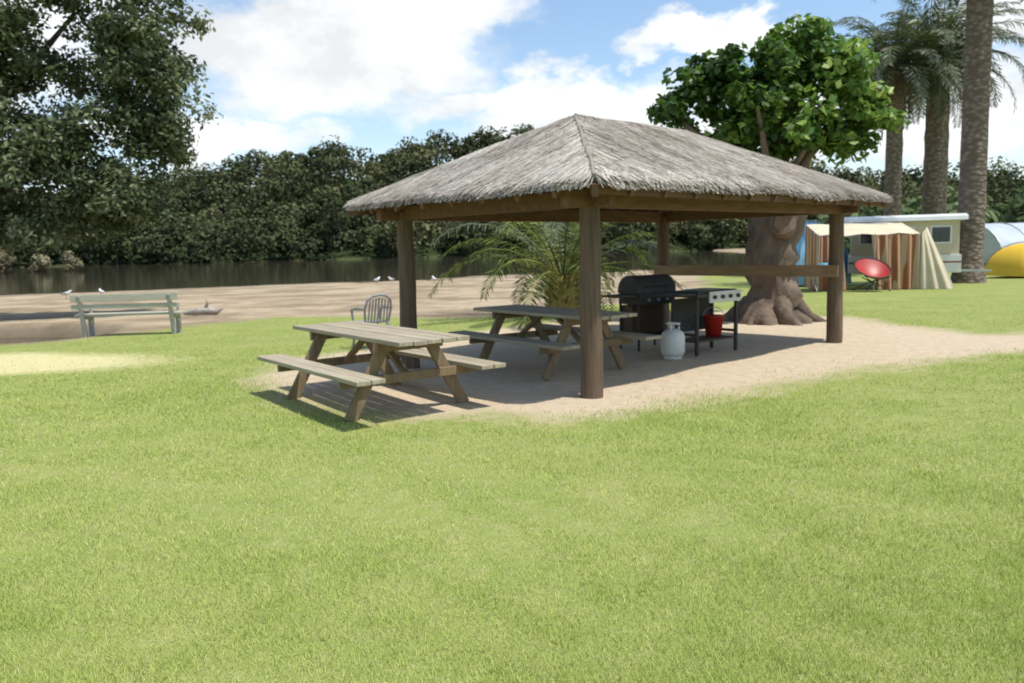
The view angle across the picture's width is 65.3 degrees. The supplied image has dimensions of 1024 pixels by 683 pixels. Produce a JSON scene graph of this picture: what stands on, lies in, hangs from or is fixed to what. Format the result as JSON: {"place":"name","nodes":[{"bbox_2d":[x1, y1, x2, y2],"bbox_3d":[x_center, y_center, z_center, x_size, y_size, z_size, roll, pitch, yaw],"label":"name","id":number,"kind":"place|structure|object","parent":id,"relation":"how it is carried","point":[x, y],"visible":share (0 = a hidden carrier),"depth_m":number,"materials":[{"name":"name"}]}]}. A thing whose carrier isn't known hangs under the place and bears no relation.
{"place":"outdoors","nodes":[
{"label":"outdoors","id":0,"kind":"place"},
{"bbox_2d":[0,251,744,344],"bbox_3d":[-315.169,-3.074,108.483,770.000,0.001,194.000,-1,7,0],"label":"lake water","id":1,"kind":"structure","parent":0,"point":[25,280],"depth_m":79.98,"materials":[{"name":"grey liquid"}]},
{"bbox_2d":[0,168,1023,682],"bbox_3d":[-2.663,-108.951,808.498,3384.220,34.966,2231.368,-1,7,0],"label":"ground","id":2,"kind":"structure","parent":0,"point":[510,388],"depth_m":5.79,"materials":[{"name":"green plant"}]},
{"bbox_2d":[0,249,83,273],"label":"shoreline bushes","id":3,"kind":"object","parent":2,"relation":"on","point":[66,259],"visible":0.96,"depth_m":121.14,"materials":[{"name":"green plant"}]},
{"bbox_2d":[61,290,72,298],"bbox_3d":[-20.048,-2.117,35.943,0.582,0.392,0.210,-3,7,-17],"label":"seagull","id":4,"kind":"object","parent":2,"relation":"on","point":[67,293],"visible":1,"depth_m":35.91,"materials":[{"name":"white"}]},
{"bbox_2d":[0,0,223,255],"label":"spreading tree","id":5,"kind":"object","parent":2,"relation":"on","point":[135,47],"visible":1,"depth_m":21.39,"materials":[{"name":"green plant"}]},
{"bbox_2d":[69,292,186,337],"bbox_3d":[-8.012,-0.563,16.769,2.150,0.902,0.583,-2,7,-4],"label":"park bench","id":6,"kind":"object","parent":2,"relation":"on","point":[90,315],"visible":0.95,"depth_m":16.53,"materials":[{"name":"paint"}]},
{"bbox_2d":[183,300,222,314],"bbox_3d":[-8.380,-0.921,21.645,1.025,0.421,0.259,-3,7,-11],"label":"driftwood log","id":7,"kind":"object","parent":2,"relation":"on","point":[205,310],"visible":0.93,"depth_m":21.59,"materials":[{"name":"grey wood"}]},
{"bbox_2d":[350,294,391,349],"bbox_3d":[-2.331,-0.355,13.402,0.592,0.915,0.620,-6,8,-35],"label":"plastic chair","id":8,"kind":"object","parent":2,"relation":"on","point":[379,315],"visible":0.84,"depth_m":13.22,"materials":[{"name":"white plastic"}]},
{"bbox_2d":[257,321,505,421],"bbox_3d":[-1.462,0.278,8.503,1.628,0.803,2.520,-6,8,-37],"label":"picnic table","id":9,"kind":"object","parent":2,"relation":"on","point":[385,343],"visible":0.94,"depth_m":8.12,"materials":[{"name":"brown wood"}]},
{"bbox_2d":[0,123,1023,266],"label":"wooded hill trees","id":10,"kind":"object","parent":2,"relation":"on","point":[215,191],"visible":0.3,"depth_m":219.55,"materials":[{"name":"green plant"}]},
{"bbox_2d":[448,304,661,380],"bbox_3d":[0.502,-0.018,10.618,1.628,0.803,2.522,-6,8,-36],"label":"picnic table","id":11,"kind":"object","parent":2,"relation":"on","point":[543,332],"visible":0.84,"depth_m":10.32,"materials":[{"name":"brown wood"}]},
{"bbox_2d":[427,221,700,330],"bbox_3d":[1.328,-1.796,18.162,6.432,3.025,6.301,-1,7,0],"label":"young date palm","id":12,"kind":"object","parent":2,"relation":"on","point":[560,279],"visible":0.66,"depth_m":17.84,"materials":[{"name":"green plant"}]},
{"bbox_2d":[343,113,893,398],"bbox_3d":[1.794,-1.402,11.509,7.138,3.429,4.586,-8,9,-43],"label":"thatched picnic shelter","id":13,"kind":"object","parent":2,"relation":"on","point":[589,173],"visible":1,"depth_m":9.84,"materials":[{"name":"grey wood"}]},
{"bbox_2d":[601,274,675,351],"bbox_3d":[2.110,-0.458,12.351,1.480,1.138,0.602,-5,8,-30],"label":"hooded barbecue","id":14,"kind":"object","parent":2,"relation":"on","point":[636,293],"visible":0.71,"depth_m":12.24,"materials":[{"name":"black metal"}]},
{"bbox_2d":[661,303,700,359],"bbox_3d":[2.419,-0.140,11.218,0.688,0.755,0.329,-3,7,-17],"label":"gas bottle","id":15,"kind":"object","parent":2,"relation":"on","point":[672,343],"visible":1,"depth_m":11.07,"materials":[{"name":"paint"}]},
{"bbox_2d":[653,288,742,356],"bbox_3d":[2.757,-0.295,11.694,1.450,0.936,0.585,-7,8,-38],"label":"gas barbecue","id":16,"kind":"object","parent":2,"relation":"on","point":[685,308],"visible":0.88,"depth_m":11.76,"materials":[{"name":"black metal"}]},
{"bbox_2d":[703,307,723,336],"bbox_3d":[3.014,-0.301,11.954,0.320,0.445,0.316,-1,7,0],"label":"red bucket","id":17,"kind":"object","parent":16,"relation":"on","point":[713,324],"visible":1,"depth_m":11.86,"materials":[{"name":"plastic"}]},
{"bbox_2d":[645,13,911,325],"bbox_3d":[5.117,-3.304,16.168,4.992,6.157,3.398,-1,7,0],"label":"broadleaf tree","id":18,"kind":"object","parent":2,"relation":"on","point":[766,112],"visible":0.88,"depth_m":15.30,"materials":[{"name":"green plant"}]},
{"bbox_2d":[810,263,827,290],"bbox_3d":[9.953,-2.061,25.562,0.900,0.888,0.550,-3,7,-11],"label":"camp table","id":19,"kind":"object","parent":2,"relation":"on","point":[814,277],"visible":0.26,"depth_m":25.45,"materials":[{"name":"metal"}]},
{"bbox_2d":[796,220,850,284],"bbox_3d":[11.132,-3.407,30.304,2.600,2.386,2.878,-3,7,-17],"label":"blue tent","id":20,"kind":"object","parent":2,"relation":"on","point":[800,247],"visible":0.2,"depth_m":29.25,"materials":[{"name":"fabric"}]},
{"bbox_2d":[844,236,849,254],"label":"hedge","id":21,"kind":"object","parent":2,"relation":"on","point":[847,243],"visible":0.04,"depth_m":56.37,"materials":[{"name":"green plant"}]},
{"bbox_2d":[852,257,891,291],"bbox_3d":[11.254,-2.094,24.938,1.144,1.047,0.871,-2,7,-6],"label":"red camping chair","id":22,"kind":"object","parent":2,"relation":"on","point":[873,268],"visible":1,"depth_m":25.06,"materials":[{"name":"fabric"}]},
{"bbox_2d":[804,222,954,289],"bbox_3d":[11.958,-2.841,26.242,4.066,2.165,2.284,0,7,8],"label":"striped awning tent","id":23,"kind":"object","parent":2,"relation":"on","point":[911,257],"visible":0.8,"depth_m":25.48,"materials":[{"name":"beige fabric"}]},
{"bbox_2d":[816,0,993,215],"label":"date palm","id":24,"kind":"object","parent":2,"relation":"on","point":[889,73],"visible":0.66,"depth_m":36.84,"materials":[{"name":"green plant"}]},
{"bbox_2d":[807,184,1023,239],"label":"distant shore trees","id":25,"kind":"object","parent":2,"relation":"on","point":[1013,212],"visible":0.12,"depth_m":75.69,"materials":[{"name":"green plant"}]},
{"bbox_2d":[844,213,991,272],"bbox_3d":[14.243,-3.243,28.186,4.701,2.398,2.160,1,7,22],"label":"folding camper","id":26,"kind":"object","parent":2,"relation":"on","point":[944,230],"visible":0.49,"depth_m":27.12,"materials":[{"name":"beige fabric"}]},
{"bbox_2d":[863,0,1023,272],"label":"date palm","id":27,"kind":"object","parent":2,"relation":"on","point":[935,164],"visible":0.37,"depth_m":39.06,"materials":[{"name":"green plant"}]},
{"bbox_2d":[875,0,1022,282],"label":"date palm","id":28,"kind":"object","parent":2,"relation":"on","point":[972,188],"visible":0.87,"depth_m":28.13,"materials":[{"name":"brown plant"}]},
{"bbox_2d":[983,222,1023,262],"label":"dome tent","id":29,"kind":"object","parent":2,"relation":"on","point":[999,235],"visible":0.35,"depth_m":47.91,"materials":[{"name":"fabric"}]},
{"bbox_2d":[985,242,1023,276],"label":"yellow tent","id":30,"kind":"object","parent":2,"relation":"on","point":[1008,260],"visible":0.85,"depth_m":32.10,"materials":[{"name":"fabric"}]},
{"bbox_2d":[0,296,1023,682],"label":"lawn grass","id":31,"kind":"structure","parent":0,"point":[782,664],"depth_m":4.19,"materials":[{"name":"green plant"}]},
{"bbox_2d":[0,0,1023,192],"label":"sky","id":32,"kind":"structure","parent":0,"point":[283,75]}
]}

